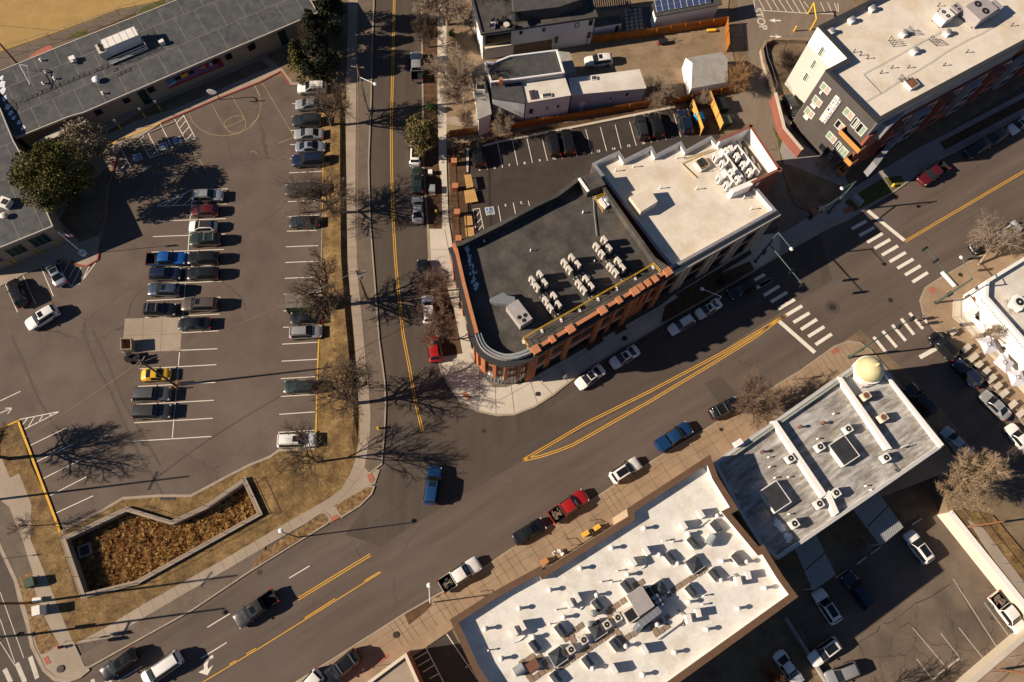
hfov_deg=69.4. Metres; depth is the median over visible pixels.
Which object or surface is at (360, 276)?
utility pole
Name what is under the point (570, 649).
condenser
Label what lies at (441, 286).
bare tree
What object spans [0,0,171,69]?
path
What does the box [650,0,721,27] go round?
solar garage
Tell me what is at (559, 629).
skylight
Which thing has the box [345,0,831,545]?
road
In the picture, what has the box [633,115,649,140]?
suv
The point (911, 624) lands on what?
crack
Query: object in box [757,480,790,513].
skylight
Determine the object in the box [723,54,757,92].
bare shrub
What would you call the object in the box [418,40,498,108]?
bare tree
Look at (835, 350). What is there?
tactile plate
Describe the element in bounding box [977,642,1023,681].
sidewalk
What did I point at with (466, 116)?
bare tree
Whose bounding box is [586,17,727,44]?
wooden fence
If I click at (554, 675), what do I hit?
skylight
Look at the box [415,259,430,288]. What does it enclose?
suv
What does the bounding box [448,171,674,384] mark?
corner building
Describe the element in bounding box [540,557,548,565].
patio table
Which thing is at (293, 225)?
car
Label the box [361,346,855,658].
slab joint
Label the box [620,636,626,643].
walkway pad
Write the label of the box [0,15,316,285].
school walk
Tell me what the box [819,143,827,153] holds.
window
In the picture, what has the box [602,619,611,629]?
condenser
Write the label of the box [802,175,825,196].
bare tree
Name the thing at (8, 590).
road
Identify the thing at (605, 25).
wing
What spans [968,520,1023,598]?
sidewalk
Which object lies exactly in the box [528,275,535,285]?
condenser
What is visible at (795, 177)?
flower bed
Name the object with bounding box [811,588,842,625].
suv
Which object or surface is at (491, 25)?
lounge chair
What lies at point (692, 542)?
skylight
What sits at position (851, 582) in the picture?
suv
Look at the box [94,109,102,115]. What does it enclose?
window
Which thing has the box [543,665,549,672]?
walkway pad
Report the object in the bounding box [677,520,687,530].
condenser
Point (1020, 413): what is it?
patio table
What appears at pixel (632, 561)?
condenser
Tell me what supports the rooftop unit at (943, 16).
on the apartment block at (830, 87)
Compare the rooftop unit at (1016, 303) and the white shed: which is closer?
the rooftop unit at (1016, 303)
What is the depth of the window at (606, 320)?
103.09 m
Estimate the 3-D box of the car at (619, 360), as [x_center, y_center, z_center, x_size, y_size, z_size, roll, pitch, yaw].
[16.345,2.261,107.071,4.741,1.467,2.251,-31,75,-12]
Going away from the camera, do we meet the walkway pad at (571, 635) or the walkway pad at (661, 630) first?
the walkway pad at (571, 635)
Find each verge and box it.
[0,500,32,578]
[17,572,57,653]
[80,547,264,665]
[356,0,384,472]
[422,0,441,228]
[447,95,719,239]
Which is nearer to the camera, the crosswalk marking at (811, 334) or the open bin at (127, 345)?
the open bin at (127, 345)
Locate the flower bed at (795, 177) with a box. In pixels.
[781,164,844,210]
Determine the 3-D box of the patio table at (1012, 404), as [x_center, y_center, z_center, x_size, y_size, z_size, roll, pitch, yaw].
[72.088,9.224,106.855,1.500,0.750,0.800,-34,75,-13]
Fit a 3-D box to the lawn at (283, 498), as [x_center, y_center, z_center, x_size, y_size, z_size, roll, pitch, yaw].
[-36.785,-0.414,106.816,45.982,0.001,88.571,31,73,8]
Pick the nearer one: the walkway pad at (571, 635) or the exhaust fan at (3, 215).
the walkway pad at (571, 635)
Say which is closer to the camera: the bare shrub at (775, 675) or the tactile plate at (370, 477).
the bare shrub at (775, 675)
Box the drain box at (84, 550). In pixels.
[77,542,92,558]
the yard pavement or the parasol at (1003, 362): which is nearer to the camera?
the yard pavement
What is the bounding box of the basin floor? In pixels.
[72,486,255,590]
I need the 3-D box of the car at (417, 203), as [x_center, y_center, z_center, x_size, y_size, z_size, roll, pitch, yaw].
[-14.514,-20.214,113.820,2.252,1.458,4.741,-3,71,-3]
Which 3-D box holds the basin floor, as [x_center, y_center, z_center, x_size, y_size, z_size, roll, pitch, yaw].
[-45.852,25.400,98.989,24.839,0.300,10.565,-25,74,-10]
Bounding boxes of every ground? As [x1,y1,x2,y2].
[0,0,1023,657]
[681,479,938,681]
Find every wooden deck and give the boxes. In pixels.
[464,214,472,225]
[465,227,473,236]
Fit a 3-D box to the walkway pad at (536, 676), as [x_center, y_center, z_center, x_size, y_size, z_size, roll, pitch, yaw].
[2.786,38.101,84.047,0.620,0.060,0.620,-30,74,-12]
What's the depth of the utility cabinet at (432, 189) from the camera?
114.92 m
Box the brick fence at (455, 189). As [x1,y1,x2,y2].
[451,143,461,242]
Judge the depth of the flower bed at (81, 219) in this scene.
112.49 m
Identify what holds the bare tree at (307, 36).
on the flower bed at (279, 57)
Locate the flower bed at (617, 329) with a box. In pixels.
[612,324,626,334]
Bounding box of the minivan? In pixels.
[140,649,183,681]
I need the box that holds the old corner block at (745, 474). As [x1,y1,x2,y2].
[713,356,943,559]
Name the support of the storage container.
on the parking lot at (246, 373)
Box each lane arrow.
[199,655,212,674]
[769,18,781,37]
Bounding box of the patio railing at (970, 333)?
[950,297,1010,384]
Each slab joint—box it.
[78,26,369,649]
[127,318,163,351]
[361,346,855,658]
[445,233,732,406]
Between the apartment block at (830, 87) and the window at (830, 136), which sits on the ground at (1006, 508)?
the apartment block at (830, 87)
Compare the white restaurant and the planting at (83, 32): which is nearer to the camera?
the white restaurant
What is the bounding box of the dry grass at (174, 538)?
[73,491,256,590]
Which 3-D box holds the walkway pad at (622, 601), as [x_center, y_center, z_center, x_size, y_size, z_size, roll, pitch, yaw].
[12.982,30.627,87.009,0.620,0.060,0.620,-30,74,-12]
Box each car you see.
[43,258,67,287]
[140,366,171,382]
[178,316,211,331]
[189,219,217,233]
[191,203,219,217]
[289,215,320,229]
[290,311,322,325]
[294,127,323,141]
[295,97,324,111]
[295,139,325,153]
[410,196,424,223]
[426,335,441,363]
[511,518,546,545]
[574,363,606,390]
[609,344,640,369]
[694,297,722,319]
[771,648,803,681]
[782,93,800,119]
[939,426,972,457]
[978,390,1011,420]
[1003,423,1023,454]
[1006,115,1023,134]
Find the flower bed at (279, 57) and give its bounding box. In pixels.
[266,15,319,81]
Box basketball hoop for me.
[207,89,219,99]
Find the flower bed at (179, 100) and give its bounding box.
[101,60,269,135]
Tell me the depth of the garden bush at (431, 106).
119.52 m
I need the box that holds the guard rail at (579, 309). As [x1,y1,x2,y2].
[522,263,660,348]
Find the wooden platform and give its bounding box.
[464,189,477,203]
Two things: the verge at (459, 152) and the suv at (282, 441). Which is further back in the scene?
the verge at (459, 152)
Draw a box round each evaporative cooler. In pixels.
[783,453,795,464]
[786,518,799,529]
[811,498,824,509]
[812,442,825,452]
[830,487,841,498]
[840,424,853,434]
[857,390,871,402]
[874,412,888,423]
[877,452,891,463]
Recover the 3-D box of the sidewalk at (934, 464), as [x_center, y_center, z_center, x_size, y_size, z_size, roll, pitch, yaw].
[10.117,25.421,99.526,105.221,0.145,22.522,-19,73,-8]
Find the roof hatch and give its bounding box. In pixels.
[693,155,709,172]
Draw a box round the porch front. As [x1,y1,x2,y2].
[472,63,491,135]
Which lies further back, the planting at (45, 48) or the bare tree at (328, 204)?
the planting at (45, 48)
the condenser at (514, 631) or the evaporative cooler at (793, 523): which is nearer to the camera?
the condenser at (514, 631)
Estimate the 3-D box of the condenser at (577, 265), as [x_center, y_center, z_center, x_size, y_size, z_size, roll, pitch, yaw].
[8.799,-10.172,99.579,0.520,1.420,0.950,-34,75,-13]
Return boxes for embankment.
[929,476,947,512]
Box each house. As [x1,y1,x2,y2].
[471,0,597,59]
[484,49,564,105]
[491,82,525,122]
[521,75,570,123]
[568,69,645,111]
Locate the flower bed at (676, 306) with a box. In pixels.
[661,261,755,321]
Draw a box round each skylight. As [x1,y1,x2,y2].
[527,639,541,653]
[529,90,536,99]
[542,92,551,97]
[547,645,567,667]
[548,669,563,681]
[553,622,567,637]
[580,653,595,669]
[587,618,606,640]
[590,597,604,612]
[607,636,622,652]
[619,578,632,593]
[649,579,668,598]
[662,550,676,565]
[683,554,704,574]
[683,583,697,598]
[685,535,699,549]
[706,567,720,582]
[708,519,722,533]
[729,551,743,566]
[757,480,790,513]
[825,435,859,466]
[902,76,918,90]
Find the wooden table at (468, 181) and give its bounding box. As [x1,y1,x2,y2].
[464,174,472,190]
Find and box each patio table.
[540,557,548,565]
[581,530,589,537]
[592,523,600,530]
[947,327,957,335]
[959,343,971,353]
[966,352,978,362]
[972,360,983,368]
[979,366,990,376]
[985,373,997,383]
[991,381,1002,390]
[997,388,1009,397]
[1006,399,1017,408]
[1013,408,1023,417]
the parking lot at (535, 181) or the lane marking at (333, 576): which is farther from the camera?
the parking lot at (535, 181)
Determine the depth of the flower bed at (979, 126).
123.24 m
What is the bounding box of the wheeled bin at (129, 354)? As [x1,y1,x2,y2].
[126,351,133,357]
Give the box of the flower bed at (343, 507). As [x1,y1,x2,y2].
[334,487,372,515]
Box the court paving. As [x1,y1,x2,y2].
[624,8,642,30]
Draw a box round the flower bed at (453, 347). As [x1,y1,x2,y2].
[435,287,461,355]
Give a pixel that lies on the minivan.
(157, 671)
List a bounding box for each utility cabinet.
[23,575,39,588]
[31,604,47,616]
[32,596,43,602]
[428,169,432,175]
[428,184,435,194]
[850,194,864,206]
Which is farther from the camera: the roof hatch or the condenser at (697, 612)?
the roof hatch
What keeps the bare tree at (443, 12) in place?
on the yard at (642, 54)
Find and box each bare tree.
[0,420,11,460]
[6,512,40,541]
[273,163,370,233]
[275,421,332,491]
[283,243,351,323]
[296,21,331,56]
[299,77,353,126]
[301,347,380,422]
[407,0,470,27]
[410,11,445,47]
[413,301,459,347]
[415,266,454,306]
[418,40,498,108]
[456,106,474,127]
[491,105,514,137]
[732,366,795,432]
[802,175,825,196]
[813,153,840,175]
[869,672,896,681]
[936,445,1012,514]
[965,207,1023,265]
[971,300,1020,344]
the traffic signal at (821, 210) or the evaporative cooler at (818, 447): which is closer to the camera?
the evaporative cooler at (818, 447)
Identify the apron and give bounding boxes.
[486,378,514,386]
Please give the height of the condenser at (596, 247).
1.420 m
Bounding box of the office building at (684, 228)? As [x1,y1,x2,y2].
[590,123,781,295]
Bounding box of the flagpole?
[58,232,86,256]
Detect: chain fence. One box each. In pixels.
[5,0,154,48]
[764,35,809,88]
[956,508,1023,585]
[991,651,1023,680]
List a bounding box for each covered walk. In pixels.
[795,535,835,590]
[853,492,902,545]
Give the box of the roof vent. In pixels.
[703,627,709,631]
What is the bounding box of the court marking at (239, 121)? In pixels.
[187,84,293,171]
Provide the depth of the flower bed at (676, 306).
111.53 m
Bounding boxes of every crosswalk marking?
[2,656,111,681]
[754,220,928,353]
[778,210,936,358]
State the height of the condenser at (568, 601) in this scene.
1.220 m
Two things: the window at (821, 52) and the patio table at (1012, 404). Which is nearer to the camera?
the patio table at (1012, 404)
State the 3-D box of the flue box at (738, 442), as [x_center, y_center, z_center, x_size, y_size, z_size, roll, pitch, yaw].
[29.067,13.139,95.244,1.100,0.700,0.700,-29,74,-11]
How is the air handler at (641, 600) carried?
on the white roofed building at (662, 511)
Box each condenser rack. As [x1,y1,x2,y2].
[530,278,566,317]
[568,260,600,299]
[600,243,632,280]
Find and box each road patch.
[704,376,735,402]
[825,300,839,313]
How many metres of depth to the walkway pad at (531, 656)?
84.69 m
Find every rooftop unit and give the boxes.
[0,196,13,209]
[490,292,532,330]
[932,7,954,27]
[949,2,962,17]
[959,0,997,27]
[987,0,1002,19]
[1006,294,1023,311]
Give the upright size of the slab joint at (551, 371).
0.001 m
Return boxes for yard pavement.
[413,630,479,681]
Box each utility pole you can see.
[0,43,17,63]
[0,602,27,604]
[138,356,176,385]
[347,270,368,299]
[351,65,368,110]
[966,521,1004,527]
[999,668,1023,673]
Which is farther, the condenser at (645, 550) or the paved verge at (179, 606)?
the paved verge at (179, 606)
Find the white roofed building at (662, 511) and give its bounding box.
[450,455,797,681]
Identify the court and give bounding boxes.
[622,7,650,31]
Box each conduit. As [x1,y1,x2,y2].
[593,196,596,235]
[658,620,684,639]
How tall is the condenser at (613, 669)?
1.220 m
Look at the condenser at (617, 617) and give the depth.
85.55 m
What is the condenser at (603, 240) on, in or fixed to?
on the condenser rack at (612, 256)
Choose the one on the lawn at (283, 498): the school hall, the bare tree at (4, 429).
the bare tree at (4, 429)
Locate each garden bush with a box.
[424,102,436,112]
[447,28,455,36]
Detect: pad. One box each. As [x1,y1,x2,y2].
[122,317,181,352]
[524,656,530,662]
[525,671,531,678]
[528,653,535,659]
[533,673,539,679]
[536,653,542,660]
[538,669,544,675]
[541,659,547,666]
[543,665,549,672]
[563,660,569,667]
[567,632,574,638]
[568,655,574,662]
[572,626,578,632]
[574,652,580,658]
[580,648,586,655]
[585,645,591,652]
[590,641,596,648]
[596,638,602,644]
[602,634,608,640]
[607,630,613,636]
[612,626,618,632]
[613,602,619,608]
[616,631,622,638]
[619,598,625,604]
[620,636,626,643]
[625,633,631,640]
[653,630,659,636]
[658,627,664,633]
[663,623,669,629]
[664,614,671,620]
[670,586,676,593]
[675,582,681,589]
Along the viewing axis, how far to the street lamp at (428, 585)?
89.39 m
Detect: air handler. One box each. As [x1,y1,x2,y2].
[95,26,148,64]
[620,586,664,633]
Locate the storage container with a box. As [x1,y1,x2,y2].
[285,293,318,313]
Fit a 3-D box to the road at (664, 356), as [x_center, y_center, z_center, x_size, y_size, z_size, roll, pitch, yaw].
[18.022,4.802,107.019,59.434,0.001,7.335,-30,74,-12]
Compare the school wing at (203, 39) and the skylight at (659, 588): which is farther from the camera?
the school wing at (203, 39)
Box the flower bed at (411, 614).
[405,600,431,623]
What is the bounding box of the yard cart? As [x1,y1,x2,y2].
[707,28,715,32]
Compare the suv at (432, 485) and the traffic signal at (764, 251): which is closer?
the suv at (432, 485)
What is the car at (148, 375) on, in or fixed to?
on the parking lot at (246, 373)
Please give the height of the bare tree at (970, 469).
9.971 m
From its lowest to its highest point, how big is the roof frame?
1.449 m
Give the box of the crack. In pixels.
[856,584,986,658]
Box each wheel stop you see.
[932,669,944,679]
[948,658,959,667]
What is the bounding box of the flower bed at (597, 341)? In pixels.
[584,335,603,349]
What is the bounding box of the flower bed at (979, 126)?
[940,98,1023,149]
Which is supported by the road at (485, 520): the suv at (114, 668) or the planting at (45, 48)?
the suv at (114, 668)
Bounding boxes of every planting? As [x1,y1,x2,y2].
[29,44,52,57]
[68,28,88,38]
[91,13,135,32]
[138,0,164,13]
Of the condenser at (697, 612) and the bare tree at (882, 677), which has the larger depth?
the bare tree at (882, 677)
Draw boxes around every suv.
[6,278,30,308]
[25,303,60,330]
[99,647,139,681]
[131,385,172,402]
[131,402,172,419]
[142,301,177,317]
[147,265,182,281]
[147,281,181,297]
[181,296,218,312]
[187,250,219,266]
[187,266,219,281]
[189,232,221,247]
[191,188,223,203]
[276,433,316,448]
[283,378,317,394]
[285,182,319,197]
[288,323,322,340]
[292,113,321,128]
[292,152,325,168]
[297,80,326,95]
[302,667,323,681]
[322,647,362,681]
[408,145,421,166]
[410,167,424,193]
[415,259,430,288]
[420,295,435,323]
[423,466,441,505]
[470,141,484,167]
[546,131,560,156]
[560,129,574,155]
[584,53,613,68]
[608,457,641,484]
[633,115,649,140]
[648,112,663,137]
[667,313,695,335]
[676,109,693,134]
[707,397,739,420]
[726,276,757,299]
[806,636,842,666]
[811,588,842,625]
[823,661,860,681]
[839,570,876,611]
[902,382,937,417]
[902,529,935,565]
[927,331,959,361]
[951,358,984,388]
[963,137,991,159]
[968,234,993,254]
[986,127,1008,149]
[995,220,1022,238]
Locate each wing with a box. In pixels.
[0,0,317,148]
[558,51,575,83]
[592,15,621,35]
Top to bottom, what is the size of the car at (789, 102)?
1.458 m
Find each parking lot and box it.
[0,76,322,527]
[468,102,719,234]
[789,515,1010,681]
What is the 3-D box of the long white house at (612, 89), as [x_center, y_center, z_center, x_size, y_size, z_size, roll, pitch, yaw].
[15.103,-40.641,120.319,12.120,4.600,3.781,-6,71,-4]
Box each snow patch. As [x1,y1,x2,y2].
[0,75,24,129]
[465,245,478,290]
[774,518,792,542]
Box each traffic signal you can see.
[0,632,34,640]
[754,232,805,287]
[808,181,855,219]
[848,315,915,358]
[921,246,972,303]
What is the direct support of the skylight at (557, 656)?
on the white roofed building at (662, 511)
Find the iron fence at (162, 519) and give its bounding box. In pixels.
[58,478,259,596]
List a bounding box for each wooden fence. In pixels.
[449,86,735,136]
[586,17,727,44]
[690,99,703,134]
[708,90,723,130]
[724,16,729,51]
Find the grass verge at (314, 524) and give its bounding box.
[251,513,327,568]
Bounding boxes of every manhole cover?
[56,665,63,672]
[393,632,398,637]
[829,304,835,310]
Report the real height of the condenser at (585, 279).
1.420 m
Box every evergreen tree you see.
[6,137,97,212]
[58,117,112,162]
[287,39,308,72]
[296,59,316,84]
[297,20,340,80]
[298,8,328,43]
[314,0,346,37]
[404,113,439,158]
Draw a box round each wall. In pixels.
[60,477,262,598]
[759,38,807,95]
[770,92,803,157]
[783,617,826,681]
[937,510,1023,620]
[955,628,1023,681]
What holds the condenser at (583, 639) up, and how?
on the white roofed building at (662, 511)
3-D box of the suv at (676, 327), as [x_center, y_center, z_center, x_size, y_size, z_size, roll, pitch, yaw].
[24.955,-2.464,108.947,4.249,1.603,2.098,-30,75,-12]
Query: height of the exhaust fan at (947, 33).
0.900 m
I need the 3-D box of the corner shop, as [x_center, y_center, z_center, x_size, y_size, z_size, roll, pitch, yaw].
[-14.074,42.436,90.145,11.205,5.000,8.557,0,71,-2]
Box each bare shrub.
[643,67,679,111]
[695,89,712,104]
[714,275,726,286]
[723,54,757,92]
[759,660,783,681]
[772,47,801,70]
[853,533,871,553]
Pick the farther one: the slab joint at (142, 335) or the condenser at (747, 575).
the slab joint at (142, 335)
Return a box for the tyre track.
[10,280,246,493]
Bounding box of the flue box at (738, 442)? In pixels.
[732,438,743,447]
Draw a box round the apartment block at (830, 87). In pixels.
[785,0,1023,176]
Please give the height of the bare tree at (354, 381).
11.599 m
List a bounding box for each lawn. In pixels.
[0,70,358,643]
[315,90,357,454]
[772,127,782,160]
[845,178,891,211]
[884,176,905,190]
[952,507,1023,580]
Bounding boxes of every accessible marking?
[133,137,493,213]
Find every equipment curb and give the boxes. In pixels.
[718,148,745,183]
[721,169,736,187]
[732,141,759,175]
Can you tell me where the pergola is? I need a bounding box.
[593,0,632,18]
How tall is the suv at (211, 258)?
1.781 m
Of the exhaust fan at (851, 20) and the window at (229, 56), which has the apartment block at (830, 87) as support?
the exhaust fan at (851, 20)
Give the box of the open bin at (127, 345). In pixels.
[120,338,135,352]
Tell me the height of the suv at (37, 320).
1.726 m
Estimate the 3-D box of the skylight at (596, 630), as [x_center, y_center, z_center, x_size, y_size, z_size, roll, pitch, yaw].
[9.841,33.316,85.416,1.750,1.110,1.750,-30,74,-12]
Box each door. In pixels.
[137,89,152,104]
[277,29,288,45]
[513,39,552,54]
[578,102,584,110]
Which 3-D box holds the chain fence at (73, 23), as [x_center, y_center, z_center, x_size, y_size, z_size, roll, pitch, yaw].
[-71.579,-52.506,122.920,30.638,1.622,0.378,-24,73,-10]
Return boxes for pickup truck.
[144,250,187,266]
[232,588,279,628]
[409,52,423,82]
[437,556,481,593]
[547,489,588,524]
[653,421,692,453]
[916,159,950,186]
[987,590,1023,633]
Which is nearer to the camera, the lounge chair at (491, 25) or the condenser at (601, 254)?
the condenser at (601, 254)
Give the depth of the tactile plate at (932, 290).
112.89 m
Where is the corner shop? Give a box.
[367,651,423,681]
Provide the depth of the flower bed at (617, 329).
109.12 m
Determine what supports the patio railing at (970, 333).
on the sidewalk at (942, 320)
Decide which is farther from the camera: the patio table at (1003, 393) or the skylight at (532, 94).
the skylight at (532, 94)
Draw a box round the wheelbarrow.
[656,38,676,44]
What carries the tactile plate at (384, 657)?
on the sidewalk at (934, 464)
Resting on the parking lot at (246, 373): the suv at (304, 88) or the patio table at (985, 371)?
the suv at (304, 88)
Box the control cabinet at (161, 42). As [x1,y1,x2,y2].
[158,38,164,45]
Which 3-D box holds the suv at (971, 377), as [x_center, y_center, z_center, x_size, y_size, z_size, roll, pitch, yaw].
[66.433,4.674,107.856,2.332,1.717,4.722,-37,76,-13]
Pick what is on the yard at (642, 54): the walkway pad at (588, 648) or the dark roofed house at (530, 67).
the dark roofed house at (530, 67)
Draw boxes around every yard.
[447,0,737,149]
[765,44,806,94]
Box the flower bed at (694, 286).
[675,250,751,297]
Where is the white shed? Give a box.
[682,52,727,94]
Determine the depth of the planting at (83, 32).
123.25 m
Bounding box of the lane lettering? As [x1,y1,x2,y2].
[753,8,767,29]
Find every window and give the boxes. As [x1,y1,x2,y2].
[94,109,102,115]
[122,97,130,103]
[147,86,155,93]
[225,53,232,59]
[537,355,545,363]
[552,344,562,354]
[571,334,580,343]
[581,327,592,337]
[601,317,608,325]
[615,308,623,316]
[659,284,671,295]
[664,275,676,286]
[683,269,698,282]
[688,260,704,273]
[710,255,723,266]
[716,245,730,257]
[734,242,747,253]
[741,232,754,243]
[802,72,810,82]
[804,106,814,118]
[810,59,817,70]
[812,95,822,107]
[817,46,825,57]
[819,81,830,94]
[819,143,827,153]
[826,131,836,143]
[833,141,841,150]
[834,119,844,130]
[837,146,848,158]
[842,107,854,120]
[850,117,859,128]
[855,122,866,135]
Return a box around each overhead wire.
[0,362,138,452]
[143,272,353,361]
[356,67,357,269]
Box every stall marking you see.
[0,103,321,513]
[415,633,478,681]
[473,115,680,233]
[753,0,838,13]
[913,579,1008,678]
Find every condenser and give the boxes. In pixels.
[510,626,517,636]
[518,620,526,630]
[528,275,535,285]
[533,283,539,292]
[536,270,543,280]
[541,278,547,288]
[542,296,548,305]
[546,303,553,313]
[550,291,556,301]
[555,300,561,309]
[560,258,567,268]
[565,265,572,275]
[565,598,573,608]
[566,644,575,654]
[568,253,574,263]
[572,592,581,602]
[574,260,580,270]
[575,279,581,288]
[578,634,588,644]
[579,285,586,295]
[582,275,589,284]
[587,281,594,291]
[592,242,599,252]
[597,249,604,259]
[600,235,607,245]
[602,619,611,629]
[605,243,612,253]
[606,262,613,272]
[608,663,617,674]
[611,268,618,278]
[612,612,622,622]
[614,256,621,266]
[618,263,625,273]
[627,557,636,566]
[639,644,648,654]
[641,546,650,555]
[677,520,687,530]
[683,614,692,623]
[693,608,701,617]
[695,509,704,518]
[712,152,719,163]
[715,173,722,184]
[718,159,725,170]
[722,181,730,191]
[724,147,729,155]
[728,145,734,155]
[728,168,734,177]
[732,576,742,585]
[733,152,740,162]
[734,175,740,185]
[739,161,746,171]
[743,571,751,579]
[745,168,753,178]
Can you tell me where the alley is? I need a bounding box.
[720,0,854,236]
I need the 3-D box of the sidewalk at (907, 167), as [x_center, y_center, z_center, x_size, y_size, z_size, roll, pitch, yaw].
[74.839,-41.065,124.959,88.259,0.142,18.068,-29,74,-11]
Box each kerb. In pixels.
[0,543,89,681]
[17,420,60,532]
[60,448,314,532]
[73,151,117,265]
[80,512,330,667]
[110,122,160,143]
[161,70,289,122]
[296,341,959,681]
[314,310,319,448]
[319,213,322,304]
[322,113,322,209]
[335,485,374,517]
[359,0,385,475]
[421,12,779,415]
[466,106,674,171]
[780,115,1022,255]
[919,233,1023,424]
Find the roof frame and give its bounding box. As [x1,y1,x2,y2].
[19,64,34,89]
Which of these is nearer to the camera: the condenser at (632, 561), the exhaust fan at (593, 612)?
the exhaust fan at (593, 612)
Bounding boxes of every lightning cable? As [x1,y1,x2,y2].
[863,32,939,87]
[864,25,994,101]
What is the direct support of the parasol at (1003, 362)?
on the sidewalk at (942, 320)
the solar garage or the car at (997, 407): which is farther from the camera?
the solar garage
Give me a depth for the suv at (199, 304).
106.80 m
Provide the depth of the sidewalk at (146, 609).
102.98 m
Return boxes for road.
[0,553,55,681]
[71,86,1023,681]
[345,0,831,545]
[467,259,804,490]
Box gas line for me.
[681,148,719,177]
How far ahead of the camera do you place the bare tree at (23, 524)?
94.43 m
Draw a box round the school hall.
[0,108,67,268]
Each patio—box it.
[598,17,650,39]
[953,298,1023,392]
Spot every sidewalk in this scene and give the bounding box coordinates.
[0,459,85,678]
[76,0,369,643]
[299,342,958,681]
[321,467,379,523]
[429,0,781,413]
[446,114,491,127]
[780,93,1023,253]
[921,234,1023,421]
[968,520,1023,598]
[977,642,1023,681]
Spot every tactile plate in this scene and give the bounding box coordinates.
[43,656,50,664]
[330,515,339,520]
[367,473,374,483]
[379,654,388,662]
[462,392,471,399]
[809,208,819,215]
[831,347,839,353]
[842,205,853,213]
[929,286,936,293]
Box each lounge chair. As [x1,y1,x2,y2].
[489,22,494,28]
[494,18,500,25]
[501,15,506,22]
[509,23,515,29]
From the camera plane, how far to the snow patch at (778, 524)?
92.85 m
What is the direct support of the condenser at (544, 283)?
on the condenser rack at (549, 297)
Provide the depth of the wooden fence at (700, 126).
120.43 m
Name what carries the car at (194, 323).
on the parking lot at (246, 373)
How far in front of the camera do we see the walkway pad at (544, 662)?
84.52 m
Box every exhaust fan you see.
[0,212,7,218]
[68,55,76,62]
[92,76,99,82]
[512,663,525,676]
[587,609,597,626]
[597,196,609,208]
[704,533,717,546]
[827,27,835,35]
[847,16,855,24]
[867,4,876,12]
[899,29,908,37]
[909,46,918,55]
[942,28,951,37]
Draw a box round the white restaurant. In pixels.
[963,257,1023,375]
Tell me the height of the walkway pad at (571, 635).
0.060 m
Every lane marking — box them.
[0,592,23,665]
[119,566,308,679]
[203,572,380,681]
[297,554,370,599]
[305,599,334,617]
[390,0,423,430]
[523,314,785,461]
[523,314,786,460]
[904,170,1023,242]
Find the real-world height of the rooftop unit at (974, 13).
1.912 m
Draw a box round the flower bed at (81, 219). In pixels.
[60,167,110,241]
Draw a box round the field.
[0,0,158,51]
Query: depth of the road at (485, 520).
103.43 m
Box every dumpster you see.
[689,101,698,109]
[693,111,704,123]
[715,97,729,113]
[721,115,731,128]
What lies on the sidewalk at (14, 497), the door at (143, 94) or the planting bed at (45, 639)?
the planting bed at (45, 639)
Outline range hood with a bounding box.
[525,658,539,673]
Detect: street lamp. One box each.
[278,528,298,537]
[360,77,376,111]
[427,583,434,602]
[700,287,721,302]
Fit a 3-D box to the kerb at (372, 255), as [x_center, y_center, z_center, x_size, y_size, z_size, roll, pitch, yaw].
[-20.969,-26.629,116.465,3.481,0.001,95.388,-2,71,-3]
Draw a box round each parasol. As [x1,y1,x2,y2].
[508,11,521,23]
[978,337,997,353]
[993,353,1013,372]
[1007,370,1023,385]
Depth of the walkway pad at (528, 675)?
84.03 m

